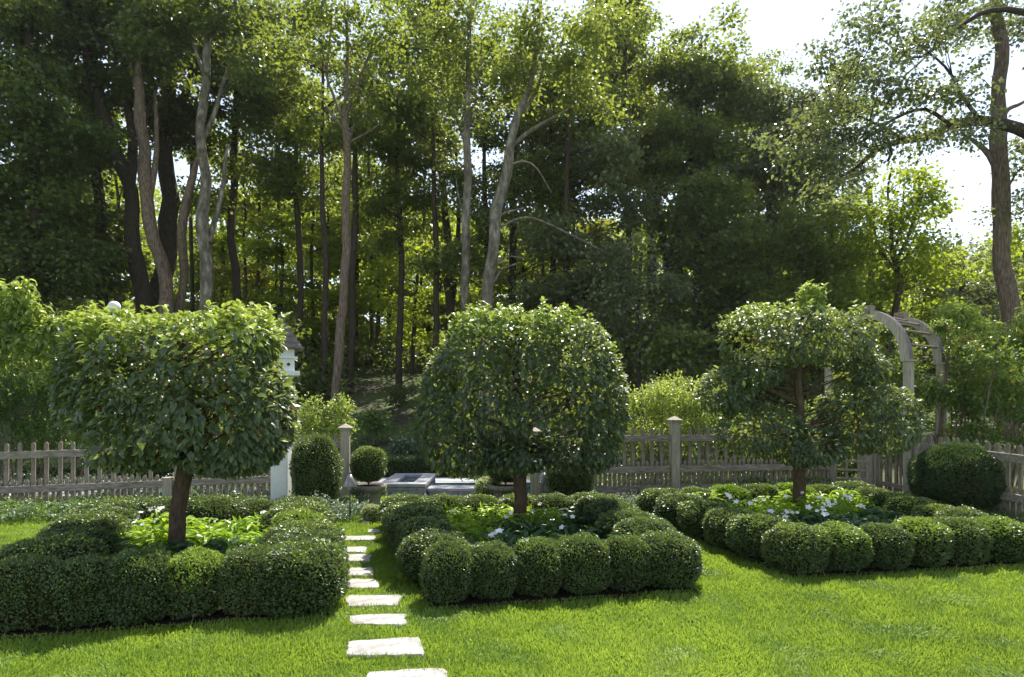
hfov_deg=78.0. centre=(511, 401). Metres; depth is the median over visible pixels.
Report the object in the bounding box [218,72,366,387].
forest tree
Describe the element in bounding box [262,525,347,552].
boxwood
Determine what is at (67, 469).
clipped hedge
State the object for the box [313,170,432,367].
young tree
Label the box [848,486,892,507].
boxwood
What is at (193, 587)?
boxwood
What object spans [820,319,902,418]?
climbing rose
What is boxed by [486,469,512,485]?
boxwood globe
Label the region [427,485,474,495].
pool wall
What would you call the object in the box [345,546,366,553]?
stepping stone
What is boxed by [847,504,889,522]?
bedding plant
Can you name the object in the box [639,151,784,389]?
hemlock tree
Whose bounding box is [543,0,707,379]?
forest tree
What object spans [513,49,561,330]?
slender tree
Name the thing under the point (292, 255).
young tree
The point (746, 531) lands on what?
boxwood
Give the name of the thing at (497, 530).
bedding plant
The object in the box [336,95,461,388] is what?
forest tree
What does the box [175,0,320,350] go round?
maple tree
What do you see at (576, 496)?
boxwood
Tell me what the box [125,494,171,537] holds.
boxwood
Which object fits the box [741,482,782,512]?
boxwood
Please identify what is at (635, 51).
oak tree
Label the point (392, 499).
boxwood
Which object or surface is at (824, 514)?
bedding plant
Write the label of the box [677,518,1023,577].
soil
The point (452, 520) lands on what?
bedding plant
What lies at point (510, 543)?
bedding plant
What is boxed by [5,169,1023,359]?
distant wood
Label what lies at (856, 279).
young tree
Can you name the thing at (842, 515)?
bedding plant
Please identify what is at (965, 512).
boxwood
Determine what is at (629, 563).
boxwood
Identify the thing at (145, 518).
bedding plant
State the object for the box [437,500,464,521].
bedding plant
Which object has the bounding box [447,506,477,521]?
bedding plant
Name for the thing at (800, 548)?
boxwood
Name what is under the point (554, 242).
maple tree
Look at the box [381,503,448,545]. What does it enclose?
boxwood
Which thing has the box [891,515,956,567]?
boxwood
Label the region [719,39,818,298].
forest tree
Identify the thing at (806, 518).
bedding plant
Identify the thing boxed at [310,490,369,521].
ground cover
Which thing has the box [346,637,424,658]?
stepping stone
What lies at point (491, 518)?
bedding plant
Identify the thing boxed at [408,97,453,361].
slender tree
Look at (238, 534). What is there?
bedding plant
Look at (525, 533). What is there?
bedding plant
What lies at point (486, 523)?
bedding plant
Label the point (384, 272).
young tree
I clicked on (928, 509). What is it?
boxwood
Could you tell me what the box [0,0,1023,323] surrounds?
sky
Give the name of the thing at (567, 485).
boxwood column
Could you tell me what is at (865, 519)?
bedding plant
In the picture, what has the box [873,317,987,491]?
climbing rose
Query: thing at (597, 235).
young tree
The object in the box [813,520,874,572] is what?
boxwood
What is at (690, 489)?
boxwood
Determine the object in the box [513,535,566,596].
boxwood
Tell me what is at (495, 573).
boxwood
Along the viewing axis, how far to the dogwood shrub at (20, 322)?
12.28 m
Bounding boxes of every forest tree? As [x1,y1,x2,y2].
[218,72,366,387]
[237,0,405,399]
[291,149,402,337]
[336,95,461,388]
[352,0,543,386]
[399,69,560,291]
[491,48,647,388]
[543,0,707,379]
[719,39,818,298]
[750,77,891,381]
[781,171,887,309]
[845,181,924,348]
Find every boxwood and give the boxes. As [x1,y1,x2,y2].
[0,531,108,560]
[0,550,67,632]
[34,524,121,555]
[35,509,132,544]
[36,553,112,629]
[65,505,141,540]
[72,496,143,513]
[97,543,176,626]
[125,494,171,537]
[164,545,224,621]
[186,492,235,532]
[217,540,278,616]
[222,497,275,533]
[248,536,350,618]
[254,500,333,538]
[260,519,346,543]
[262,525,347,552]
[267,507,327,530]
[271,495,326,507]
[378,492,425,526]
[379,501,433,530]
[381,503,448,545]
[391,513,455,551]
[396,527,471,582]
[419,537,474,604]
[424,492,463,519]
[461,493,499,526]
[467,538,518,599]
[497,492,536,519]
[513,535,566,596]
[535,491,575,518]
[559,530,614,594]
[569,490,604,502]
[573,493,621,515]
[579,497,640,534]
[593,506,657,538]
[605,533,651,591]
[612,514,682,536]
[635,486,679,512]
[639,528,703,589]
[653,491,702,528]
[676,496,729,537]
[678,486,718,499]
[700,505,752,547]
[709,483,753,507]
[724,511,793,560]
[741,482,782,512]
[760,520,834,574]
[774,481,817,511]
[807,483,847,500]
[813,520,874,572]
[831,479,876,513]
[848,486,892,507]
[856,521,916,569]
[868,490,911,522]
[882,494,937,518]
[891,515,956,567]
[910,502,955,517]
[932,504,990,519]
[935,515,994,564]
[969,515,1023,563]
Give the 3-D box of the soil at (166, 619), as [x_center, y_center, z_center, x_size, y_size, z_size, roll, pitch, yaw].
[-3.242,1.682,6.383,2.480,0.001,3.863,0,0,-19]
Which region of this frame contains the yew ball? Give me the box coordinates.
[906,440,1011,509]
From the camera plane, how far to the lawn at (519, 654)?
4.62 m
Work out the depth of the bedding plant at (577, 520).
7.52 m
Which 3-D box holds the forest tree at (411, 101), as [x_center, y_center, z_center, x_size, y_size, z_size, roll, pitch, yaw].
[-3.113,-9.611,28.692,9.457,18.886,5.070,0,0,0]
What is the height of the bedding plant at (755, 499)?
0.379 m
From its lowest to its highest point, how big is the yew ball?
1.136 m
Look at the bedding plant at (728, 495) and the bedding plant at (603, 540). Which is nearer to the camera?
the bedding plant at (603, 540)
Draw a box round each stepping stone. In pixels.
[343,535,375,541]
[344,595,402,608]
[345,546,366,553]
[345,554,371,562]
[345,578,378,590]
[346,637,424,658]
[348,567,373,577]
[349,614,406,627]
[367,668,447,676]
[368,529,379,533]
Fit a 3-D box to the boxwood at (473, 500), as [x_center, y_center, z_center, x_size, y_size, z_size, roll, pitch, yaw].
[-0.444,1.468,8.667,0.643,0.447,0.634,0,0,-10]
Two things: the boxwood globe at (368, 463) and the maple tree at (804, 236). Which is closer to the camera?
the boxwood globe at (368, 463)
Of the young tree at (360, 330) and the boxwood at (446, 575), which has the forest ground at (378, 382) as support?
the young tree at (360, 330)
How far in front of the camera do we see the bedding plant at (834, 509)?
8.16 m
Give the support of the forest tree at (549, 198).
on the forest ground at (378, 382)
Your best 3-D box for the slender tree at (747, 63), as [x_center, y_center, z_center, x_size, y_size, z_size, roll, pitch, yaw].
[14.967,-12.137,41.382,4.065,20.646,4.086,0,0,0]
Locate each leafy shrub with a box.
[0,357,135,495]
[291,392,359,459]
[598,375,718,495]
[686,400,821,482]
[821,347,958,480]
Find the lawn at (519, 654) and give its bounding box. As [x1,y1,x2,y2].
[0,497,1023,676]
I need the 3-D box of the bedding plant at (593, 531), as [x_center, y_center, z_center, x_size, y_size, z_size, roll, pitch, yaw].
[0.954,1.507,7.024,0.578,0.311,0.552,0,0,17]
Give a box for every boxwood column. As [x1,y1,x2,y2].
[288,432,343,504]
[545,438,594,495]
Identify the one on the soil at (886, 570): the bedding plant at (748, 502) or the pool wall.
the bedding plant at (748, 502)
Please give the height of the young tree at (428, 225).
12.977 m
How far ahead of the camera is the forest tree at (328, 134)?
27.39 m
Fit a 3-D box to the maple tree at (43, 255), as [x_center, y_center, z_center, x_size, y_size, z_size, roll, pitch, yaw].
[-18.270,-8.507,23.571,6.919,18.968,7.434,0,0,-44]
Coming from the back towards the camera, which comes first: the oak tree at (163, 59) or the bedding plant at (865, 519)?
the oak tree at (163, 59)
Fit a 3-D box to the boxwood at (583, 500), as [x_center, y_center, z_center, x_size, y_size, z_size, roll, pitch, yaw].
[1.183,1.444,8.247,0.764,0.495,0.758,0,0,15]
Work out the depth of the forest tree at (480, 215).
28.83 m
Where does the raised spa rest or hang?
on the pool terrace
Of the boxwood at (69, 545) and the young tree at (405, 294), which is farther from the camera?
the young tree at (405, 294)
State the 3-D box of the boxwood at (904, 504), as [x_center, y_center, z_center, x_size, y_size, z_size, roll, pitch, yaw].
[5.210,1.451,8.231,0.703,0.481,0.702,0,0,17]
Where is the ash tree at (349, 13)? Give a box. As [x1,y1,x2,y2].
[233,0,433,425]
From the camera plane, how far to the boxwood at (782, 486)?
9.33 m
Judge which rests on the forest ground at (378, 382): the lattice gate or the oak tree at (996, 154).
the oak tree at (996, 154)
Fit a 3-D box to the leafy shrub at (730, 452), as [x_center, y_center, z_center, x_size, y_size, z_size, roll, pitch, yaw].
[4.838,0.989,12.232,3.023,2.099,0.846,0,0,0]
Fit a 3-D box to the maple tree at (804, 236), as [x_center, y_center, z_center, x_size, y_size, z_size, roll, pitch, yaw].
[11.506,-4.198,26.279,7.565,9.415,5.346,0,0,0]
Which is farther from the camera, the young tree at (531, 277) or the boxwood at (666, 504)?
the young tree at (531, 277)
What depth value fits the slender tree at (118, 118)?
33.77 m
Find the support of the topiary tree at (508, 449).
on the soil at (470, 600)
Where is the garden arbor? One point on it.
(896, 323)
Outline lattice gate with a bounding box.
[833,443,872,485]
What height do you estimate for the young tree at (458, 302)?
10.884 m
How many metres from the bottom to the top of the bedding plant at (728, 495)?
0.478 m
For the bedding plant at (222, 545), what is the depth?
6.18 m
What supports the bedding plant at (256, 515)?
on the soil at (166, 619)
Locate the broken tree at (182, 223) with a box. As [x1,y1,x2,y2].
[174,158,197,378]
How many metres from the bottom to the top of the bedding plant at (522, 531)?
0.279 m
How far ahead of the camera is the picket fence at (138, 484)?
10.43 m
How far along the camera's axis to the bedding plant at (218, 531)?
6.50 m
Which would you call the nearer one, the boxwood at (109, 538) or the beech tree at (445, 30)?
the boxwood at (109, 538)
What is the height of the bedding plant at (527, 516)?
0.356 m
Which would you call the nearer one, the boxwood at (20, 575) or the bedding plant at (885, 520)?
the boxwood at (20, 575)
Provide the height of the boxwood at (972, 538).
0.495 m
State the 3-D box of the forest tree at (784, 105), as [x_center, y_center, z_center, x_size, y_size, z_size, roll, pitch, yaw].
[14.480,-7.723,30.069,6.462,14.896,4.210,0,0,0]
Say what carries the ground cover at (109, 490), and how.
on the forest ground at (378, 382)
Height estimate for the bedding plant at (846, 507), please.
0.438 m
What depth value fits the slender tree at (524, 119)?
41.10 m
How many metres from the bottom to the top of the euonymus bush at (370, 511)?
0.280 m
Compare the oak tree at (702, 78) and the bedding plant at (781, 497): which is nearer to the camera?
the bedding plant at (781, 497)
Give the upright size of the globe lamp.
3.819 m
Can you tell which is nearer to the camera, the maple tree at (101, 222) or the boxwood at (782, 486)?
the boxwood at (782, 486)
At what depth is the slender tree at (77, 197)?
37.44 m
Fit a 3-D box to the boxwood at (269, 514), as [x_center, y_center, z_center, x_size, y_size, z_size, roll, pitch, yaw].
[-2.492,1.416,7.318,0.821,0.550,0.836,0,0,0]
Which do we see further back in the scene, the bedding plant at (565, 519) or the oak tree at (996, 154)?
the oak tree at (996, 154)
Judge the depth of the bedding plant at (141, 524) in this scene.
6.81 m
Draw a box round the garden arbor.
[825,305,947,494]
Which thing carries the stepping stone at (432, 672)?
on the lawn at (519, 654)
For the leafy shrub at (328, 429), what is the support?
on the forest ground at (378, 382)
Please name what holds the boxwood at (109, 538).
on the soil at (166, 619)
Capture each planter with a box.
[351,482,386,504]
[488,482,513,497]
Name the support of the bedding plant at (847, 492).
on the soil at (886, 570)
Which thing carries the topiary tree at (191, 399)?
on the soil at (166, 619)
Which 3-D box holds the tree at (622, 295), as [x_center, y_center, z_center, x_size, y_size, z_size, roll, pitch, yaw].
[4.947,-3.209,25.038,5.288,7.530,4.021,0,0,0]
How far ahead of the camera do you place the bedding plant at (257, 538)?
6.00 m
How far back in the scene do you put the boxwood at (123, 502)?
7.50 m
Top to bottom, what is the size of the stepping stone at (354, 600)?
0.054 m
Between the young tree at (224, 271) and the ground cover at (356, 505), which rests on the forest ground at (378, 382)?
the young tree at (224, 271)
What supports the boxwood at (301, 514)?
on the soil at (166, 619)
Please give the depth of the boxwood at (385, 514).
7.84 m
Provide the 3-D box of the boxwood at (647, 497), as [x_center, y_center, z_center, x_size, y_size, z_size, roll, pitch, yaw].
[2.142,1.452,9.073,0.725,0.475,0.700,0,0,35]
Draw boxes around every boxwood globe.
[349,445,387,485]
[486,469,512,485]
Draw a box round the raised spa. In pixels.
[381,473,436,496]
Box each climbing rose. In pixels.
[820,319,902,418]
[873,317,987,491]
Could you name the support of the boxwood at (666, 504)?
on the soil at (886, 570)
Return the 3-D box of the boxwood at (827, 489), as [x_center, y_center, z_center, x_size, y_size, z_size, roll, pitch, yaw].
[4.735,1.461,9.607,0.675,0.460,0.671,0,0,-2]
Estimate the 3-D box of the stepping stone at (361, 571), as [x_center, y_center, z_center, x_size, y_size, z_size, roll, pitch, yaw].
[-1.557,1.698,6.252,0.408,0.053,0.320,0,0,0]
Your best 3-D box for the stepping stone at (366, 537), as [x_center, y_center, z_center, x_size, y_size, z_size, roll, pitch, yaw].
[-1.944,1.698,7.780,0.536,0.053,0.273,0,0,-7]
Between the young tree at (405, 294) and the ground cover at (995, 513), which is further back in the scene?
the young tree at (405, 294)
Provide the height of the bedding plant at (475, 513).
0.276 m
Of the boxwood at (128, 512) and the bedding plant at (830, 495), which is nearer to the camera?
the boxwood at (128, 512)
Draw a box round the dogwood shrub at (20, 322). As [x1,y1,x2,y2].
[0,276,91,495]
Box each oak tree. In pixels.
[13,0,228,406]
[78,0,220,390]
[109,6,283,310]
[269,37,414,393]
[373,0,463,382]
[495,18,621,381]
[560,0,670,319]
[614,0,785,382]
[710,68,864,392]
[739,0,1023,226]
[904,0,1023,436]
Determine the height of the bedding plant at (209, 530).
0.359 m
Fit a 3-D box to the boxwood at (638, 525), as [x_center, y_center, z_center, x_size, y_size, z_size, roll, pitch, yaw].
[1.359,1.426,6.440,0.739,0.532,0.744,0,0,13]
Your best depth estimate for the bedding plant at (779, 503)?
8.44 m
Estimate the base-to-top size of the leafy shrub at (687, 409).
2.489 m
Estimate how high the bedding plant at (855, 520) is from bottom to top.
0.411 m
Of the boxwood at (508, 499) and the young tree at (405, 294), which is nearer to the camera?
the boxwood at (508, 499)
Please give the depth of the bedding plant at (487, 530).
6.80 m
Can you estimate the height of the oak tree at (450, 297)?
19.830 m
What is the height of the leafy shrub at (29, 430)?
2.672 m
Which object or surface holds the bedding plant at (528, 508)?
on the soil at (470, 600)
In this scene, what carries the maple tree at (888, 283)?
on the forest ground at (378, 382)
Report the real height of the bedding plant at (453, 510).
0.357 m
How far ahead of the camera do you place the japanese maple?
12.75 m
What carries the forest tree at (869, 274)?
on the forest ground at (378, 382)
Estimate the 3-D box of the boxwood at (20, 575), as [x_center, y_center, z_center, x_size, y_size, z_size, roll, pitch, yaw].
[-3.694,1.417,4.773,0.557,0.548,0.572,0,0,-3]
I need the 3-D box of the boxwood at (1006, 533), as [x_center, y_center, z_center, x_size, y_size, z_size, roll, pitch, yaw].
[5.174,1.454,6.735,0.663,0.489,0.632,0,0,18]
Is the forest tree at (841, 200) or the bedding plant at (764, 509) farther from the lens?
the forest tree at (841, 200)
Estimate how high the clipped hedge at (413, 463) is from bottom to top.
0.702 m
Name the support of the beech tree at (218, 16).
on the forest ground at (378, 382)
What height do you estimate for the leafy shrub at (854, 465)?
3.531 m
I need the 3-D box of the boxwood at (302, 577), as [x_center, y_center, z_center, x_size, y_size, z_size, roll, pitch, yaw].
[-1.717,1.406,5.177,0.771,0.570,0.783,0,0,-4]
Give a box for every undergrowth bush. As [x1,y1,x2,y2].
[355,407,393,444]
[382,384,412,414]
[387,434,424,455]
[406,412,448,455]
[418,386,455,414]
[435,434,459,452]
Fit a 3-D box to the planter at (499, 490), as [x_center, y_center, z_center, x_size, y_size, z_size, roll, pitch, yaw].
[-0.109,1.578,11.293,0.634,0.244,0.652,0,0,0]
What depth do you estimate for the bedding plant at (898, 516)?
7.76 m
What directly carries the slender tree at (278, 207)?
on the forest ground at (378, 382)
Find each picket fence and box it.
[0,424,352,503]
[530,416,831,497]
[873,451,902,493]
[913,435,1023,520]
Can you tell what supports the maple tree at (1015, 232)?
on the forest ground at (378, 382)
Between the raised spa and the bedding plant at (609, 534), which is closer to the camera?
the bedding plant at (609, 534)
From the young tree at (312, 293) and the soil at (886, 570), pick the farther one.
the young tree at (312, 293)
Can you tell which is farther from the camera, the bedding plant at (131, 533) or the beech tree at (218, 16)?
the beech tree at (218, 16)
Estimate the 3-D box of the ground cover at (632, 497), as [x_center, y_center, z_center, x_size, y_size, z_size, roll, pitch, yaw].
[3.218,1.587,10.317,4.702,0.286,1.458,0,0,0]
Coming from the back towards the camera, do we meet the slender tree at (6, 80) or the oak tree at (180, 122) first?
the slender tree at (6, 80)
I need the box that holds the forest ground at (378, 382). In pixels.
[0,341,1023,495]
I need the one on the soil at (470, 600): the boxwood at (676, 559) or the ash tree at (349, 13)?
the boxwood at (676, 559)
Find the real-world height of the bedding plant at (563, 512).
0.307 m
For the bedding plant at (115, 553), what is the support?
on the soil at (166, 619)
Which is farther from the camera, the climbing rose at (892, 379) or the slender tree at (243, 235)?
the slender tree at (243, 235)
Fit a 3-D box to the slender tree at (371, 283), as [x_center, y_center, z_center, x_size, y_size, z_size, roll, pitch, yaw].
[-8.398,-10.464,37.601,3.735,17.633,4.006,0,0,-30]
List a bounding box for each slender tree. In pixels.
[2,50,38,261]
[51,98,125,312]
[73,102,157,317]
[175,92,230,311]
[229,89,265,302]
[264,96,300,302]
[303,41,360,233]
[335,76,402,364]
[375,76,417,354]
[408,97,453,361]
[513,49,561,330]
[518,111,545,297]
[726,52,774,135]
[822,50,899,198]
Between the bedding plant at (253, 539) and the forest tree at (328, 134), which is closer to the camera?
the bedding plant at (253, 539)
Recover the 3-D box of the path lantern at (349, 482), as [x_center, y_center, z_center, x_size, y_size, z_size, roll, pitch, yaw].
[-2.282,1.339,8.900,0.200,0.722,0.200,0,0,0]
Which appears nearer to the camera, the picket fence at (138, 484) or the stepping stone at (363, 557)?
the stepping stone at (363, 557)
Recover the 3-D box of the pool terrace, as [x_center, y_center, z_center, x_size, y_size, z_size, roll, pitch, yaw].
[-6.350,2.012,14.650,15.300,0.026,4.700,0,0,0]
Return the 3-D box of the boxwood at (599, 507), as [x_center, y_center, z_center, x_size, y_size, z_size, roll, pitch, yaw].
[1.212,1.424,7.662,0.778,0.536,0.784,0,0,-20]
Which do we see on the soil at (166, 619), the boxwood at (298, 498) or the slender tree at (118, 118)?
the boxwood at (298, 498)
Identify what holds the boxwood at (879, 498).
on the soil at (886, 570)
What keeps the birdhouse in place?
on the lawn at (519, 654)
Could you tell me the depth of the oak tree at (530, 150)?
30.89 m
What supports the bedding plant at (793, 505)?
on the soil at (886, 570)
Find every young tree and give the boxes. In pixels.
[84,171,144,308]
[174,215,269,342]
[190,131,309,305]
[213,179,313,310]
[221,203,333,347]
[252,174,366,353]
[310,189,384,339]
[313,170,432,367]
[356,164,444,341]
[358,236,495,373]
[405,204,479,330]
[439,224,536,313]
[498,226,562,341]
[573,217,620,318]
[802,236,884,309]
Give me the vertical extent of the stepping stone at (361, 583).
0.054 m
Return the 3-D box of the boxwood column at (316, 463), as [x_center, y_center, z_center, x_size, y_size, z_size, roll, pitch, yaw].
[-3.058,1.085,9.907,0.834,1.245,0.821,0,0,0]
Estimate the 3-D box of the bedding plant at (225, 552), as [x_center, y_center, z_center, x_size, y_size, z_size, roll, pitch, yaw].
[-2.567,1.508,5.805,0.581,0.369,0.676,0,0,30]
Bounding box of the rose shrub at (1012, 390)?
[938,334,1023,486]
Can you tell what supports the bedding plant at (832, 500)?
on the soil at (886, 570)
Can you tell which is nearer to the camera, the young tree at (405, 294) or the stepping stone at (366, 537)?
the stepping stone at (366, 537)
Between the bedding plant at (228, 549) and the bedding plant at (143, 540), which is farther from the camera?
the bedding plant at (143, 540)
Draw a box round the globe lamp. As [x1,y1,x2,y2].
[108,301,120,495]
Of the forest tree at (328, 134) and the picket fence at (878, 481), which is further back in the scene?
the forest tree at (328, 134)
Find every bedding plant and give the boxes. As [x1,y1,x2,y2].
[100,545,140,556]
[109,537,137,553]
[116,528,146,548]
[126,521,168,547]
[128,517,155,543]
[132,506,168,537]
[132,511,158,525]
[132,518,168,544]
[139,544,172,555]
[157,515,212,544]
[159,529,197,546]
[165,537,234,552]
[185,523,236,547]
[190,517,230,536]
[195,519,234,539]
[203,516,257,542]
[207,536,249,551]
[209,529,249,550]
[213,542,243,553]
[219,546,253,557]
[228,515,260,542]
[230,512,270,533]
[240,525,270,542]
[242,510,265,542]
[243,534,266,547]
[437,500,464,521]
[443,507,483,533]
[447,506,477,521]
[448,509,468,530]
[451,518,484,541]
[455,511,487,531]
[462,523,503,541]
[469,517,498,539]
[471,526,520,547]
[476,501,512,526]
[484,511,535,539]
[488,509,521,531]
[488,533,515,548]
[502,503,532,521]
[502,530,530,539]
[503,528,547,543]
[512,519,560,535]
[512,520,556,541]
[515,507,546,526]
[526,504,569,526]
[529,502,560,526]
[542,513,580,534]
[546,524,582,534]
[551,525,571,538]
[554,506,578,528]
[561,513,589,528]
[566,513,596,530]
[582,521,605,538]
[583,525,613,538]
[593,532,616,541]
[692,487,723,502]
[711,492,742,506]
[729,499,754,511]
[731,499,758,510]
[748,498,777,512]
[750,507,795,521]
[752,491,784,509]
[758,506,782,513]
[761,494,794,515]
[773,489,810,506]
[781,509,798,522]
[783,499,821,520]
[791,491,828,514]
[791,504,840,523]
[806,491,837,511]
[806,502,857,524]
[808,493,845,513]
[809,495,847,517]
[815,511,846,523]
[823,488,863,512]
[831,513,866,526]
[832,494,870,519]
[835,512,886,525]
[839,491,877,513]
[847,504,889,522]
[856,503,890,521]
[858,514,893,523]
[859,506,908,519]
[888,513,922,520]
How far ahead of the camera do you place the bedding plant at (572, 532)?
7.12 m
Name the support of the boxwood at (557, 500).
on the soil at (470, 600)
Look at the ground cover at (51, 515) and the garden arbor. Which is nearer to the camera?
the ground cover at (51, 515)
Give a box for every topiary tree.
[37,299,302,550]
[413,296,631,528]
[693,279,925,519]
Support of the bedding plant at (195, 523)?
on the soil at (166, 619)
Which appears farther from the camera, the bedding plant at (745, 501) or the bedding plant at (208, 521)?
the bedding plant at (745, 501)
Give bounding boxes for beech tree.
[157,0,299,409]
[381,0,539,416]
[476,0,640,419]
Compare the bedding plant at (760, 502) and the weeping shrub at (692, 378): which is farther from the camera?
the weeping shrub at (692, 378)
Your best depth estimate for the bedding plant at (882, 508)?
8.19 m
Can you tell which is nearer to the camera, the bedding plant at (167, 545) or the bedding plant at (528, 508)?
the bedding plant at (167, 545)
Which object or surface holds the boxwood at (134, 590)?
on the soil at (166, 619)
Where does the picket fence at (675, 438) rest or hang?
on the forest ground at (378, 382)
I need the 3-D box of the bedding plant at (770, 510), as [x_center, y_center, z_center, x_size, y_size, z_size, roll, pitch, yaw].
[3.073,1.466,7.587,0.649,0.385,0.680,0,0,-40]
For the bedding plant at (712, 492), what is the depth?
8.77 m
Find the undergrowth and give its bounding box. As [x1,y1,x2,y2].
[0,296,1023,418]
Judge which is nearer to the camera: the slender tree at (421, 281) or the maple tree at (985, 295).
the maple tree at (985, 295)
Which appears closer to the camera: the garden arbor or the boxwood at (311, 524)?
the boxwood at (311, 524)
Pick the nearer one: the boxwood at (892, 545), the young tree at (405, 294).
the boxwood at (892, 545)
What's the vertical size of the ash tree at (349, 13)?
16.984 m
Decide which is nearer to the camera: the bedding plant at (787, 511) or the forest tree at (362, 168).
the bedding plant at (787, 511)
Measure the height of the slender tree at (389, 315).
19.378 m
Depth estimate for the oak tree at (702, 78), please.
30.33 m
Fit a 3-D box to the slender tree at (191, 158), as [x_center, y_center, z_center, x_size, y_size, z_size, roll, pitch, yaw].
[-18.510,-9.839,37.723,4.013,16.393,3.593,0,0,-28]
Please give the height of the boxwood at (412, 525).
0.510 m
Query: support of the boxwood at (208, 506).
on the soil at (166, 619)
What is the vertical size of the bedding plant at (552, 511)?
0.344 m
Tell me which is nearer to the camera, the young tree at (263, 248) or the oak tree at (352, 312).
the oak tree at (352, 312)
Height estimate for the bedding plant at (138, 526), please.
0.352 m
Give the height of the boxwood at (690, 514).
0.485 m
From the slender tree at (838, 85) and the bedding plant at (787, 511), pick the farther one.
the slender tree at (838, 85)
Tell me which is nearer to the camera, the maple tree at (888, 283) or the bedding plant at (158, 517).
the bedding plant at (158, 517)
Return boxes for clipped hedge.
[17,462,292,478]
[383,454,627,476]
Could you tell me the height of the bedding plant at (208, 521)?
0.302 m
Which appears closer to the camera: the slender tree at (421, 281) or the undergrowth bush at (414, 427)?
the undergrowth bush at (414, 427)
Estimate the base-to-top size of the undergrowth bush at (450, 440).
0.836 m
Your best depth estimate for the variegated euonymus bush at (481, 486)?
11.43 m
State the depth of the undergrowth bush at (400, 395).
24.86 m
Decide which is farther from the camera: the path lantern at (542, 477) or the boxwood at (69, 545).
the path lantern at (542, 477)
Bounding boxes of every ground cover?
[0,463,357,495]
[0,490,294,522]
[0,490,355,521]
[229,402,714,465]
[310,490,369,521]
[446,466,544,481]
[592,455,839,494]
[594,487,678,504]
[888,491,1023,522]
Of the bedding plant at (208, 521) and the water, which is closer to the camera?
the bedding plant at (208, 521)
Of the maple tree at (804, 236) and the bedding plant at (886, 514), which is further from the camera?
the maple tree at (804, 236)
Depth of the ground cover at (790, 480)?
11.93 m
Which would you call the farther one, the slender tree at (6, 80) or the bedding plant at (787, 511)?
the slender tree at (6, 80)
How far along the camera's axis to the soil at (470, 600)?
5.46 m
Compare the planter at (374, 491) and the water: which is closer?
the planter at (374, 491)
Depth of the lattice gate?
11.90 m
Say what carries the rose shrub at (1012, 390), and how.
on the lawn at (519, 654)
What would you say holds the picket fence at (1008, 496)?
on the lawn at (519, 654)
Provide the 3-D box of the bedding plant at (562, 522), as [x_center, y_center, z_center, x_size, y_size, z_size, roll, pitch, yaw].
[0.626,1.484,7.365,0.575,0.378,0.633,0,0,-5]
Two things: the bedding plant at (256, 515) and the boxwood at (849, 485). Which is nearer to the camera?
the bedding plant at (256, 515)
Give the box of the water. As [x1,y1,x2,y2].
[89,483,544,496]
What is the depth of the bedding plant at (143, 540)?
6.37 m
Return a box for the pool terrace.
[1,477,540,496]
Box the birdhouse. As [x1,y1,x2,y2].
[266,312,303,500]
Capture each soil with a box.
[0,543,327,638]
[415,525,694,608]
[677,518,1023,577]
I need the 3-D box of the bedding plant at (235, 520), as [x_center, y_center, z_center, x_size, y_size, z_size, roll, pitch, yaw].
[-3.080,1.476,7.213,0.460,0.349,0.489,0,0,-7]
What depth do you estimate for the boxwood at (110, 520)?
6.38 m
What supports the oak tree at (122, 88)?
on the forest ground at (378, 382)
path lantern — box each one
[343,471,356,519]
[538,471,546,492]
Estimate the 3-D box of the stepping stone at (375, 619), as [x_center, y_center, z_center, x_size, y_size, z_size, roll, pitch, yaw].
[-1.035,1.698,4.876,0.473,0.054,0.253,0,0,0]
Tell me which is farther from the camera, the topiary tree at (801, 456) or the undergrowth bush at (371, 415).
the undergrowth bush at (371, 415)
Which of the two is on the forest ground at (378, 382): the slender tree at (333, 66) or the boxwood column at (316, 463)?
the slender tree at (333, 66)
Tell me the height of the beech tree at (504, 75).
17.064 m
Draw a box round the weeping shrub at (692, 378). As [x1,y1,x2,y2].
[640,301,779,480]
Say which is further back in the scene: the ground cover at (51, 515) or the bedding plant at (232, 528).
the ground cover at (51, 515)
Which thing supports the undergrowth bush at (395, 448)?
on the forest ground at (378, 382)
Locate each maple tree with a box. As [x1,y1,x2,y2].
[0,0,139,423]
[2,18,163,314]
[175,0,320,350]
[493,114,672,401]
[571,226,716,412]
[706,188,894,375]
[811,152,991,386]
[907,225,1023,383]
[977,220,1023,317]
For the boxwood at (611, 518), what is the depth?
6.96 m
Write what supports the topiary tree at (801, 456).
on the soil at (886, 570)
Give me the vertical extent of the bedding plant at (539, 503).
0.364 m
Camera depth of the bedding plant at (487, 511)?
8.19 m
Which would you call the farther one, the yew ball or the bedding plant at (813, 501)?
the yew ball
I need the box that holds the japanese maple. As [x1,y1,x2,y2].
[930,300,1023,492]
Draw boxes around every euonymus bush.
[361,503,379,521]
[474,476,499,494]
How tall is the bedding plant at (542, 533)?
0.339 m
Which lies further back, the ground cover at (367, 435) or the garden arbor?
the ground cover at (367, 435)
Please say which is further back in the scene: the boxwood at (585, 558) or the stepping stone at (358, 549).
the stepping stone at (358, 549)
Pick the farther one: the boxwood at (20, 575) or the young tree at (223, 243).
the young tree at (223, 243)
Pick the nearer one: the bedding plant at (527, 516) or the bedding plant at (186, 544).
the bedding plant at (186, 544)
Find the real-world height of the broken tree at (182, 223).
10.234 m
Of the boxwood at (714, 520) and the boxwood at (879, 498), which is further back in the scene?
the boxwood at (879, 498)
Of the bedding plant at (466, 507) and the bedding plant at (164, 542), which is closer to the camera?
the bedding plant at (164, 542)

